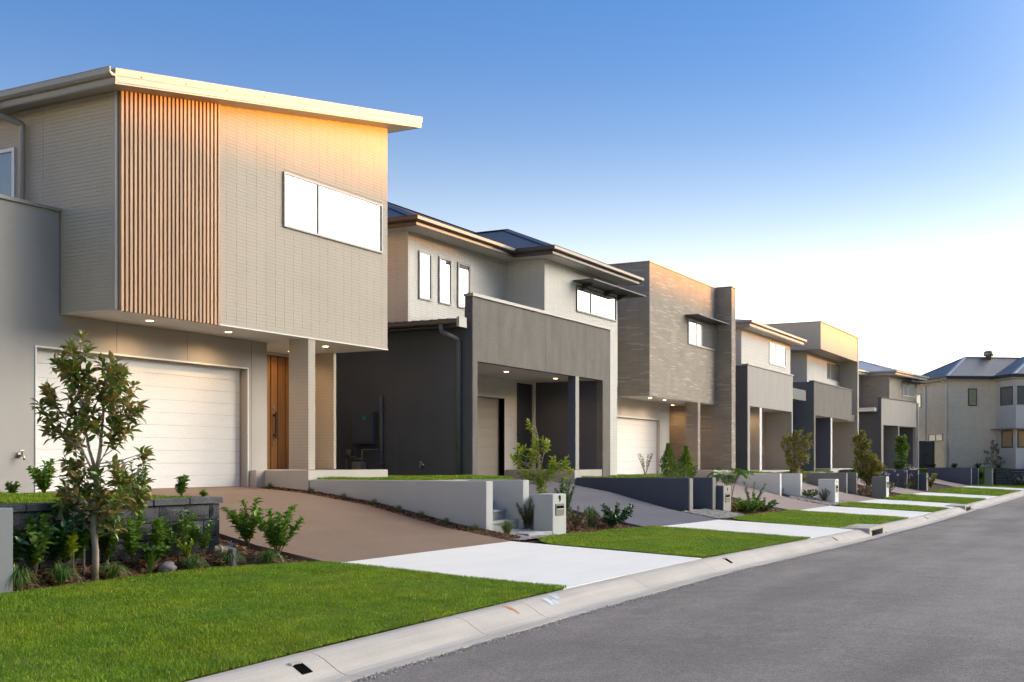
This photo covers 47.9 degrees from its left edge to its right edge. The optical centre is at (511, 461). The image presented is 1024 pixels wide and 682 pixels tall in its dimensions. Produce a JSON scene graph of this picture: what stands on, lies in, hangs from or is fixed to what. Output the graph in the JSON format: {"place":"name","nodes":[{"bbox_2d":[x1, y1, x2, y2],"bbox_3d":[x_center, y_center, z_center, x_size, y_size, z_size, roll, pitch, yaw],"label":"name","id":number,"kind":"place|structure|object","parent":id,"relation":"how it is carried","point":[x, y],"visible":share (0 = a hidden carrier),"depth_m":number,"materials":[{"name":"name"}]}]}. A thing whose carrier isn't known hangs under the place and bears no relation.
{"place":"outdoors","nodes":[
{"label":"outdoors","id":0,"kind":"place"},
{"bbox_2d":[37,486,508,562],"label":"driveway","id":1,"kind":"structure","parent":0,"point":[332,529],"depth_m":18.53,"materials":[{"name":"concrete"}]},
{"bbox_2d":[470,478,512,479],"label":"raised ground","id":2,"kind":"structure","parent":0,"point":[493,479],"depth_m":25.47,"materials":[{"name":"green plant"}]},
{"bbox_2d":[318,474,512,479],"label":"lawn","id":3,"kind":"structure","parent":2,"relation":"on","point":[427,477],"depth_m":22.74,"materials":[{"name":"green plant"}]},
{"bbox_2d":[0,0,1023,374],"label":"sky","id":4,"kind":"structure","parent":0,"point":[855,167],"materials":[{"name":"blue"}]},
{"bbox_2d":[180,487,1007,681],"bbox_3d":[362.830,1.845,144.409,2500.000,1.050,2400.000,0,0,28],"label":"ground","id":5,"kind":"structure","parent":0,"point":[287,654],"depth_m":13.00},
{"bbox_2d":[0,66,422,492],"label":"townhouse","id":6,"kind":"structure","parent":5,"relation":"on","point":[207,261],"depth_m":20.07,"materials":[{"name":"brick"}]},
{"bbox_2d":[0,147,15,197],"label":"window","id":7,"kind":"structure","parent":6,"relation":"in","point":[7,156],"depth_m":19.07,"materials":[{"name":"blue glass"}]},
{"bbox_2d":[37,349,239,490],"bbox_3d":[-6.465,-0.660,20.309,0.060,2.280,4.870,0,0,28],"label":"garage door","id":8,"kind":"structure","parent":6,"relation":"in","point":[192,428],"depth_m":20.84,"materials":[{"name":"white metal"}]},
{"bbox_2d":[267,355,288,468],"bbox_3d":[-5.235,-1.067,24.767,0.150,2.445,1.540,0,0,28],"label":"front door","id":9,"kind":"structure","parent":6,"relation":"in","point":[277,367],"depth_m":25.08,"materials":[{"name":"brown wood"}]},
{"bbox_2d":[283,171,382,253],"bbox_3d":[-3.504,-4.886,22.814,0.085,1.028,3.180,0,0,28],"label":"window","id":10,"kind":"structure","parent":6,"relation":"in","point":[311,207],"depth_m":22.69,"materials":[{"name":"glass"}]},
{"bbox_2d":[0,560,566,681],"bbox_3d":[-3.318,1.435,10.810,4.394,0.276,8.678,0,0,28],"label":"lawn","id":11,"kind":"structure","parent":5,"relation":"on","point":[46,596],"depth_m":10.86,"materials":[{"name":"green plant"}]},
{"bbox_2d":[336,202,645,484],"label":"townhouse","id":12,"kind":"structure","parent":5,"relation":"on","point":[496,339],"depth_m":29.52,"materials":[{"name":"grey paint"}]},
{"bbox_2d":[345,449,378,468],"bbox_3d":[-3.660,0.094,28.015,0.874,0.812,0.295,0,0,13],"label":"gas meter","id":13,"kind":"object","parent":12,"relation":"attached to","point":[355,464],"visible":0.91,"depth_m":27.99,"materials":[{"name":"paint"}]},
{"bbox_2d":[351,412,376,443],"bbox_3d":[-3.616,-0.830,28.137,0.640,0.780,0.248,0,0,28],"label":"meter box","id":14,"kind":"object","parent":12,"relation":"attached to","point":[363,427],"visible":1,"depth_m":28.02,"materials":[{"name":"metal"}]},
{"bbox_2d":[378,395,384,469],"bbox_3d":[-3.170,-0.510,27.974,0.140,2.220,0.108,0,0,28],"label":"conduit pipe","id":15,"kind":"object","parent":12,"relation":"attached to","point":[380,407],"visible":0.82,"depth_m":27.93,"materials":[{"name":"black metal"}]},
{"bbox_2d":[418,250,431,300],"bbox_3d":[-2.159,-4.590,28.479,0.085,1.180,0.580,0,0,28],"label":"window","id":16,"kind":"structure","parent":12,"relation":"in","point":[424,258],"depth_m":28.44,"materials":[{"name":"glass"}]},
{"bbox_2d":[438,256,451,305],"bbox_3d":[-1.717,-4.590,29.292,0.085,1.180,0.590,0,0,28],"label":"window","id":17,"kind":"structure","parent":12,"relation":"in","point":[444,264],"depth_m":29.27,"materials":[{"name":"glass"}]},
{"bbox_2d":[457,262,470,308],"bbox_3d":[-1.276,-4.590,30.105,0.085,1.180,0.620,0,0,28],"label":"window","id":18,"kind":"structure","parent":12,"relation":"in","point":[463,270],"depth_m":30.05,"materials":[{"name":"glass"}]},
{"bbox_2d":[477,396,498,475],"bbox_3d":[-1.565,-0.680,30.574,0.060,2.240,5.050,0,0,28],"label":"garage door","id":19,"kind":"structure","parent":12,"relation":"in","point":[487,408],"depth_m":32.18,"materials":[{"name":"beige metal"}]},
{"bbox_2d":[517,383,531,468],"bbox_3d":[0.349,-1.045,33.865,0.105,2.510,1.060,0,0,28],"label":"front door","id":20,"kind":"structure","parent":12,"relation":"in","point":[524,391],"depth_m":33.89,"materials":[{"name":"black wood"}]},
{"bbox_2d":[576,285,616,321],"bbox_3d":[2.539,-4.740,34.639,0.085,0.760,2.890,0,0,28],"label":"window","id":21,"kind":"structure","parent":12,"relation":"in","point":[588,301],"depth_m":34.56,"materials":[{"name":"white glass"}]},
{"bbox_2d":[18,484,972,590],"bbox_3d":[9.197,1.191,43.934,7.250,1.252,82.000,0,0,28],"label":"garden bed","id":22,"kind":"object","parent":5,"relation":"on","point":[534,540],"visible":0.05,"depth_m":20.20,"materials":[{"name":"soil"}]},
{"bbox_2d":[0,507,12,593],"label":"gate pillar","id":23,"kind":"structure","parent":22,"relation":"on","point":[6,543],"depth_m":11.85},
{"bbox_2d":[0,496,222,570],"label":"block wall","id":24,"kind":"structure","parent":22,"relation":"on","point":[206,508],"depth_m":14.20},
{"bbox_2d":[13,538,310,591],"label":"bark mulch","id":25,"kind":"object","parent":22,"relation":"on","point":[138,563],"visible":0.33,"depth_m":13.66,"materials":[{"name":"brown wood"}]},
{"bbox_2d":[13,528,28,568],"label":"shrub","id":26,"kind":"object","parent":25,"relation":"on","point":[18,543],"visible":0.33,"depth_m":12.18,"materials":[{"name":"green plant"}]},
{"bbox_2d":[4,562,40,590],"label":"grass tuft","id":27,"kind":"object","parent":25,"relation":"on","point":[18,576],"visible":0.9,"depth_m":11.98,"materials":[{"name":"green plant"}]},
{"bbox_2d":[15,513,58,573],"bbox_3d":[-5.085,0.877,12.333,0.467,0.652,0.386,0,0,28],"label":"shrub","id":28,"kind":"object","parent":25,"relation":"on","point":[37,546],"visible":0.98,"depth_m":12.32,"materials":[{"name":"green plant"}]},
{"bbox_2d":[31,503,87,567],"bbox_3d":[-5.055,0.829,12.757,0.614,0.749,0.583,0,0,44],"label":"shrub","id":29,"kind":"object","parent":25,"relation":"on","point":[56,550],"visible":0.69,"depth_m":12.71,"materials":[{"name":"green plant"}]},
{"bbox_2d":[41,562,82,584],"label":"grass tuft","id":30,"kind":"object","parent":25,"relation":"on","point":[61,574],"visible":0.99,"depth_m":12.46,"materials":[{"name":"green plant"}]},
{"bbox_2d":[63,531,80,569],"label":"shrub","id":31,"kind":"object","parent":25,"relation":"on","point":[71,549],"visible":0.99,"depth_m":12.66,"materials":[{"name":"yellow plant"}]},
{"bbox_2d":[58,518,90,567],"bbox_3d":[-4.985,0.912,13.050,0.489,0.582,0.547,0,0,-29],"label":"shrub","id":32,"kind":"object","parent":25,"relation":"on","point":[85,534],"visible":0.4,"depth_m":12.97,"materials":[{"name":"green plant"}]},
{"bbox_2d":[31,329,156,580],"bbox_3d":[-4.734,-0.055,12.940,1.400,2.831,0.775,0,0,-3],"label":"magnolia tree","id":33,"kind":"object","parent":25,"relation":"on","point":[108,396],"visible":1,"depth_m":12.90,"materials":[{"name":"green plant"}]},
{"bbox_2d":[97,518,121,563],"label":"shrub","id":34,"kind":"object","parent":25,"relation":"on","point":[107,543],"visible":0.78,"depth_m":13.39,"materials":[{"name":"green plant"}]},
{"bbox_2d":[91,560,131,578],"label":"grass tuft","id":35,"kind":"object","parent":25,"relation":"on","point":[112,572],"visible":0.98,"depth_m":13.09,"materials":[{"name":"green plant"}]},
{"bbox_2d":[116,511,147,562],"bbox_3d":[-4.505,0.891,13.617,0.405,0.622,0.399,0,0,28],"label":"shrub","id":36,"kind":"object","parent":25,"relation":"on","point":[133,535],"visible":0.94,"depth_m":13.60,"materials":[{"name":"green plant"}]},
{"bbox_2d":[137,540,169,562],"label":"shrub","id":37,"kind":"object","parent":25,"relation":"on","point":[159,550],"visible":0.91,"depth_m":13.73,"materials":[{"name":"green plant"}]},
{"bbox_2d":[148,516,167,560],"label":"shrub","id":38,"kind":"object","parent":25,"relation":"on","point":[158,536],"visible":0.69,"depth_m":13.91,"materials":[{"name":"green plant"}]},
{"bbox_2d":[157,520,180,559],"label":"shrub","id":39,"kind":"object","parent":25,"relation":"on","point":[170,539],"visible":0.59,"depth_m":14.15,"materials":[{"name":"green plant"}]},
{"bbox_2d":[176,509,191,544],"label":"shrub","id":40,"kind":"object","parent":25,"relation":"on","point":[185,536],"visible":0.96,"depth_m":14.40,"materials":[{"name":"green plant"}]},
{"bbox_2d":[174,513,202,553],"bbox_3d":[-4.101,0.916,14.619,0.354,0.532,0.290,0,0,28],"label":"shrub","id":41,"kind":"object","parent":25,"relation":"on","point":[193,536],"visible":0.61,"depth_m":14.60,"materials":[{"name":"green plant"}]},
{"bbox_2d":[192,519,214,554],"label":"shrub","id":42,"kind":"object","parent":25,"relation":"on","point":[204,541],"visible":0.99,"depth_m":14.62,"materials":[{"name":"green plant"}]},
{"bbox_2d":[213,540,235,565],"bbox_3d":[-3.644,1.168,14.634,0.290,0.344,0.120,0,0,-31],"label":"hose valve","id":43,"kind":"object","parent":25,"relation":"on","point":[219,549],"visible":0.97,"depth_m":14.63,"materials":[{"name":"grey metal"}]},
{"bbox_2d":[221,497,262,546],"bbox_3d":[-3.600,0.807,15.402,0.594,0.673,0.516,0,0,-17],"label":"shrub","id":44,"kind":"object","parent":25,"relation":"on","point":[241,522],"visible":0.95,"depth_m":15.37,"materials":[{"name":"green plant"}]},
{"bbox_2d":[250,504,305,553],"bbox_3d":[-3.084,0.906,15.329,0.653,0.676,0.623,0,0,28],"label":"shrub","id":45,"kind":"object","parent":25,"relation":"on","point":[271,530],"visible":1,"depth_m":15.27,"materials":[{"name":"green plant"}]},
{"bbox_2d":[260,486,519,540],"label":"bark mulch","id":46,"kind":"object","parent":22,"relation":"on","point":[461,527],"visible":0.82,"depth_m":20.69,"materials":[{"name":"brown wood"}]},
{"bbox_2d":[310,479,492,530],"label":"retaining wall","id":47,"kind":"structure","parent":22,"relation":"on","point":[468,503],"depth_m":20.75,"materials":[{"name":"grey concrete"}]},
{"bbox_2d":[430,480,518,530],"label":"garden steps","id":48,"kind":"structure","parent":22,"relation":"on","point":[498,515],"depth_m":21.32,"materials":[{"name":"grey concrete"}]},
{"bbox_2d":[455,479,528,528],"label":"retaining wall","id":49,"kind":"structure","parent":22,"relation":"on","point":[508,495],"depth_m":21.55,"materials":[{"name":"grey concrete"}]},
{"bbox_2d":[509,419,573,493],"bbox_3d":[0.576,0.170,22.627,1.299,2.062,0.477,0,0,1],"label":"lime tree","id":50,"kind":"object","parent":22,"relation":"on","point":[539,479],"visible":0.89,"depth_m":22.61,"materials":[{"name":"green plant"}]},
{"bbox_2d":[534,493,565,533],"bbox_3d":[0.720,1.153,21.529,0.426,1.115,0.570,0,0,28],"label":"letterbox","id":51,"kind":"object","parent":22,"relation":"on","point":[549,511],"visible":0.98,"depth_m":21.32,"materials":[{"name":"white concrete"}]},
{"bbox_2d":[566,512,633,533],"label":"bark mulch","id":52,"kind":"object","parent":22,"relation":"on","point":[581,529],"visible":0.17,"depth_m":23.82,"materials":[{"name":"brown wood"}]},
{"bbox_2d":[553,478,575,518],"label":"shrub","id":53,"kind":"object","parent":52,"relation":"on","point":[567,493],"visible":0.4,"depth_m":23.16,"materials":[{"name":"green plant"}]},
{"bbox_2d":[594,502,635,526],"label":"shrub","id":54,"kind":"object","parent":22,"relation":"on","point":[623,515],"visible":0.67,"depth_m":24.22,"materials":[{"name":"green plant"}]},
{"bbox_2d":[576,477,692,512],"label":"retaining wall","id":55,"kind":"structure","parent":22,"relation":"on","point":[676,494],"depth_m":30.65,"materials":[{"name":"grey stone"}]},
{"bbox_2d":[657,442,679,476],"bbox_3d":[4.516,-0.053,33.116,0.622,1.046,0.661,0,0,28],"label":"conifer","id":56,"kind":"object","parent":22,"relation":"on","point":[670,470],"visible":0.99,"depth_m":33.06,"materials":[{"name":"green plant"}]},
{"bbox_2d":[641,477,715,509],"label":"retaining wall","id":57,"kind":"structure","parent":22,"relation":"on","point":[704,492],"depth_m":31.64,"materials":[{"name":"grey stone"}]},
{"bbox_2d":[675,445,696,476],"bbox_3d":[5.030,-0.015,33.376,0.657,0.971,0.638,0,0,-3],"label":"conifer","id":58,"kind":"object","parent":22,"relation":"on","point":[685,459],"visible":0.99,"depth_m":33.31,"materials":[{"name":"green plant"}]},
{"bbox_2d":[682,508,743,518],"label":"pebbles","id":59,"kind":"object","parent":22,"relation":"on","point":[715,513],"visible":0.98,"depth_m":30.43,"materials":[{"name":"grey gravel"}]},
{"bbox_2d":[716,485,730,511],"bbox_3d":[5.725,1.279,32.176,0.646,1.242,0.664,0,0,28],"label":"letterbox","id":60,"kind":"object","parent":22,"relation":"on","point":[723,497],"visible":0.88,"depth_m":31.83,"materials":[{"name":"white stone"}]},
{"bbox_2d":[731,497,763,512],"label":"shrub","id":61,"kind":"object","parent":22,"relation":"on","point":[748,507],"visible":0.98,"depth_m":32.71,"materials":[{"name":"green plant"}]},
{"bbox_2d":[714,473,781,495],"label":"retaining wall","id":62,"kind":"structure","parent":22,"relation":"on","point":[773,482],"depth_m":40.98,"materials":[{"name":"grey concrete"}]},
{"bbox_2d":[730,498,784,514],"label":"bark mulch","id":63,"kind":"object","parent":22,"relation":"on","point":[756,511],"visible":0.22,"depth_m":33.61,"materials":[{"name":"brown wood"}]},
{"bbox_2d":[707,467,753,500],"bbox_3d":[6.266,0.802,33.129,1.358,1.297,1.322,0,0,28],"label":"fern shrub","id":64,"kind":"object","parent":63,"relation":"on","point":[725,478],"visible":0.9,"depth_m":33.01,"materials":[{"name":"green plant"}]},
{"bbox_2d":[749,473,801,495],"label":"retaining wall","id":65,"kind":"structure","parent":22,"relation":"on","point":[791,484],"depth_m":41.78,"materials":[{"name":"grey concrete"}]},
{"bbox_2d":[780,429,813,482],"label":"golden tree","id":66,"kind":"object","parent":22,"relation":"on","point":[795,467],"visible":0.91,"depth_m":42.13,"materials":[{"name":"green plant"}]},
{"bbox_2d":[802,473,847,492],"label":"retaining wall","id":67,"kind":"structure","parent":22,"relation":"on","point":[812,478],"depth_m":48.03,"materials":[{"name":"grey concrete"}]},
{"bbox_2d":[818,479,838,501],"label":"letterbox","id":68,"kind":"object","parent":22,"relation":"on","point":[831,486],"visible":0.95,"depth_m":41.32,"materials":[{"name":"white concrete"}]},
{"bbox_2d":[839,470,907,488],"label":"retaining wall","id":69,"kind":"structure","parent":22,"relation":"on","point":[901,478],"depth_m":58.74,"materials":[{"name":"grey concrete"}]},
{"bbox_2d":[858,485,899,495],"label":"bark mulch","id":70,"kind":"object","parent":22,"relation":"on","point":[862,489],"visible":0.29,"depth_m":51.60,"materials":[{"name":"brown wood"}]},
{"bbox_2d":[850,429,887,492],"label":"golden bush","id":71,"kind":"object","parent":70,"relation":"on","point":[866,474],"visible":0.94,"depth_m":50.32,"materials":[{"name":"green plant"}]},
{"bbox_2d":[872,476,888,498],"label":"letterbox","id":72,"kind":"object","parent":22,"relation":"on","point":[880,486],"visible":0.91,"depth_m":48.71,"materials":[{"name":"grey concrete"}]},
{"bbox_2d":[892,434,912,469],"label":"narrow tree","id":73,"kind":"object","parent":22,"relation":"on","point":[902,447],"visible":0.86,"depth_m":63.62,"materials":[{"name":"green plant"}]},
{"bbox_2d":[927,468,971,485],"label":"retaining wall","id":74,"kind":"structure","parent":22,"relation":"on","point":[963,476],"depth_m":73.82,"materials":[{"name":"grey concrete"}]},
{"bbox_2d":[348,541,701,602],"bbox_3d":[0.293,1.538,16.510,3.364,0.401,4.900,0,0,28],"label":"driveway apron","id":75,"kind":"object","parent":5,"relation":"on","point":[569,566],"visible":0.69,"depth_m":16.18,"materials":[{"name":"concrete"}]},
{"bbox_2d":[608,260,735,476],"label":"townhouse","id":76,"kind":"structure","parent":5,"relation":"on","point":[676,359],"depth_m":41.15,"materials":[{"name":"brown brick"}]},
{"bbox_2d":[617,417,656,473],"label":"garage door","id":77,"kind":"structure","parent":76,"relation":"in","point":[635,437],"depth_m":40.48,"materials":[{"name":"white metal"}]},
{"bbox_2d":[688,318,716,350],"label":"window","id":78,"kind":"structure","parent":76,"relation":"in","point":[700,334],"depth_m":42.46,"materials":[{"name":"glass"}]},
{"bbox_2d":[538,525,809,557],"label":"lawn","id":79,"kind":"structure","parent":5,"relation":"on","point":[669,543],"depth_m":20.96,"materials":[{"name":"green plant"}]},
{"bbox_2d":[700,319,806,472],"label":"townhouse","id":80,"kind":"structure","parent":5,"relation":"on","point":[767,394],"depth_m":49.46,"materials":[{"name":"paint"}]},
{"bbox_2d":[769,342,785,367],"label":"window","id":81,"kind":"structure","parent":80,"relation":"in","point":[777,353],"depth_m":53.12,"materials":[{"name":"white glass"}]},
{"bbox_2d":[666,520,853,546],"bbox_3d":[5.660,1.640,26.397,3.364,0.436,4.400,0,0,28],"label":"driveway apron","id":82,"kind":"object","parent":5,"relation":"on","point":[774,528],"visible":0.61,"depth_m":26.42,"materials":[{"name":"concrete"}]},
{"bbox_2d":[765,321,858,472],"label":"townhouse","id":83,"kind":"structure","parent":5,"relation":"on","point":[824,364],"depth_m":58.96,"materials":[{"name":"paint"}]},
{"bbox_2d":[827,361,839,382],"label":"window","id":84,"kind":"structure","parent":83,"relation":"in","point":[833,370],"depth_m":63.80,"materials":[{"name":"glass"}]},
{"bbox_2d":[734,510,907,527],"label":"lawn","id":85,"kind":"structure","parent":5,"relation":"on","point":[825,517],"depth_m":31.13,"materials":[{"name":"green plant"}]},
{"bbox_2d":[803,506,931,523],"bbox_3d":[11.241,1.706,36.680,3.364,0.404,4.600,0,0,28],"label":"driveway apron","id":86,"kind":"object","parent":5,"relation":"on","point":[885,512],"visible":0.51,"depth_m":36.82,"materials":[{"name":"concrete"}]},
{"bbox_2d":[855,499,953,511],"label":"driveway apron","id":87,"kind":"object","parent":5,"relation":"on","point":[898,502],"visible":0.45,"depth_m":44.15,"materials":[{"name":"concrete"}]},
{"bbox_2d":[513,479,717,526],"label":"driveway","id":88,"kind":"structure","parent":0,"point":[645,514],"depth_m":28.31,"materials":[{"name":"grey concrete"}]},
{"bbox_2d":[357,496,1023,681],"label":"road","id":89,"kind":"structure","parent":0,"point":[943,601],"depth_m":11.44,"materials":[{"name":"grey asphalt"}]},
{"bbox_2d":[186,490,1023,681],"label":"kerb","id":90,"kind":"structure","parent":89,"relation":"on","point":[354,659],"depth_m":11.69,"materials":[{"name":"concrete"}]},
{"bbox_2d":[840,524,893,535],"bbox_3d":[8.717,1.773,28.208,0.970,0.405,1.892,0,0,28],"label":"drain pit","id":91,"kind":"object","parent":90,"relation":"in","point":[874,529],"visible":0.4,"depth_m":28.09,"materials":[{"name":"concrete"}]},
{"bbox_2d":[352,509,980,681],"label":"gutter grit","id":92,"kind":"object","parent":89,"relation":"on","point":[497,639],"visible":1,"depth_m":12.44,"materials":[{"name":"grey concrete"}]},
{"bbox_2d":[716,481,826,509],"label":"driveway","id":93,"kind":"structure","parent":0,"point":[786,503],"depth_m":38.53,"materials":[{"name":"beige concrete"}]},
{"bbox_2d":[802,482,874,501],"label":"driveway","id":94,"kind":"structure","parent":0,"point":[842,495],"depth_m":45.76,"materials":[{"name":"beige concrete"}]},
{"bbox_2d":[918,469,1011,483],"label":"raised ground","id":95,"kind":"structure","parent":0,"point":[981,481],"depth_m":76.44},
{"bbox_2d":[859,360,928,469],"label":"townhouse","id":96,"kind":"structure","parent":95,"relation":"on","point":[888,408],"depth_m":73.83,"materials":[{"name":"grey paint"}]},
{"bbox_2d":[919,441,934,467],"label":"side gate","id":97,"kind":"structure","parent":95,"relation":"on","point":[926,453],"depth_m":78.81,"materials":[{"name":"grey metal"}]},
{"bbox_2d":[917,351,1023,471],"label":"corner house","id":98,"kind":"structure","parent":95,"relation":"on","point":[971,409],"depth_m":79.34,"materials":[{"name":"grey paint"}]},
{"bbox_2d":[1000,386,1012,405],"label":"window","id":99,"kind":"structure","parent":98,"relation":"in","point":[1006,393],"depth_m":78.22,"materials":[{"name":"grey glass"}]},
{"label":"raised ground","id":100,"kind":"structure","parent":0,"visible":0},
{"bbox_2d":[0,491,193,503],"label":"lawn","id":101,"kind":"structure","parent":100,"relation":"on","point":[14,498],"depth_m":14.61,"materials":[{"name":"green plant"}]},
{"bbox_2d":[25,458,57,492],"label":"shrub","id":102,"kind":"object","parent":101,"relation":"on","point":[42,478],"visible":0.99,"depth_m":16.41,"materials":[{"name":"green plant"}]},
{"bbox_2d":[123,461,149,493],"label":"shrub","id":103,"kind":"object","parent":100,"relation":"on","point":[143,474],"visible":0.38,"depth_m":15.54,"materials":[{"name":"green plant"}]},
{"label":"verge","id":104,"kind":"structure","parent":0,"visible":0},
{"bbox_2d":[993,469,1023,484],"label":"stone wall","id":105,"kind":"structure","parent":104,"relation":"on","point":[1003,478],"depth_m":76.00,"materials":[{"name":"grey stone"}]},
{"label":"verge","id":106,"kind":"structure","parent":0,"visible":0},
{"bbox_2d":[788,495,848,505],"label":"pebbles","id":107,"kind":"object","parent":106,"relation":"on","point":[814,499],"visible":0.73,"depth_m":40.75,"materials":[{"name":"grey gravel"}]},
{"bbox_2d":[837,501,947,511],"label":"lawn","id":108,"kind":"structure","parent":106,"relation":"on","point":[895,506],"depth_m":40.02,"materials":[{"name":"green plant"}]},
{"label":"verge","id":109,"kind":"structure","parent":0,"visible":0},
{"bbox_2d":[883,494,986,503],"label":"lawn","id":110,"kind":"structure","parent":109,"relation":"on","point":[940,499],"depth_m":48.41,"materials":[{"name":"green plant"}]},
{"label":"verge","id":111,"kind":"structure","parent":0,"visible":0},
{"bbox_2d":[929,487,1020,495],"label":"lawn","id":112,"kind":"structure","parent":111,"relation":"on","point":[980,491],"depth_m":60.75,"materials":[{"name":"green plant"}]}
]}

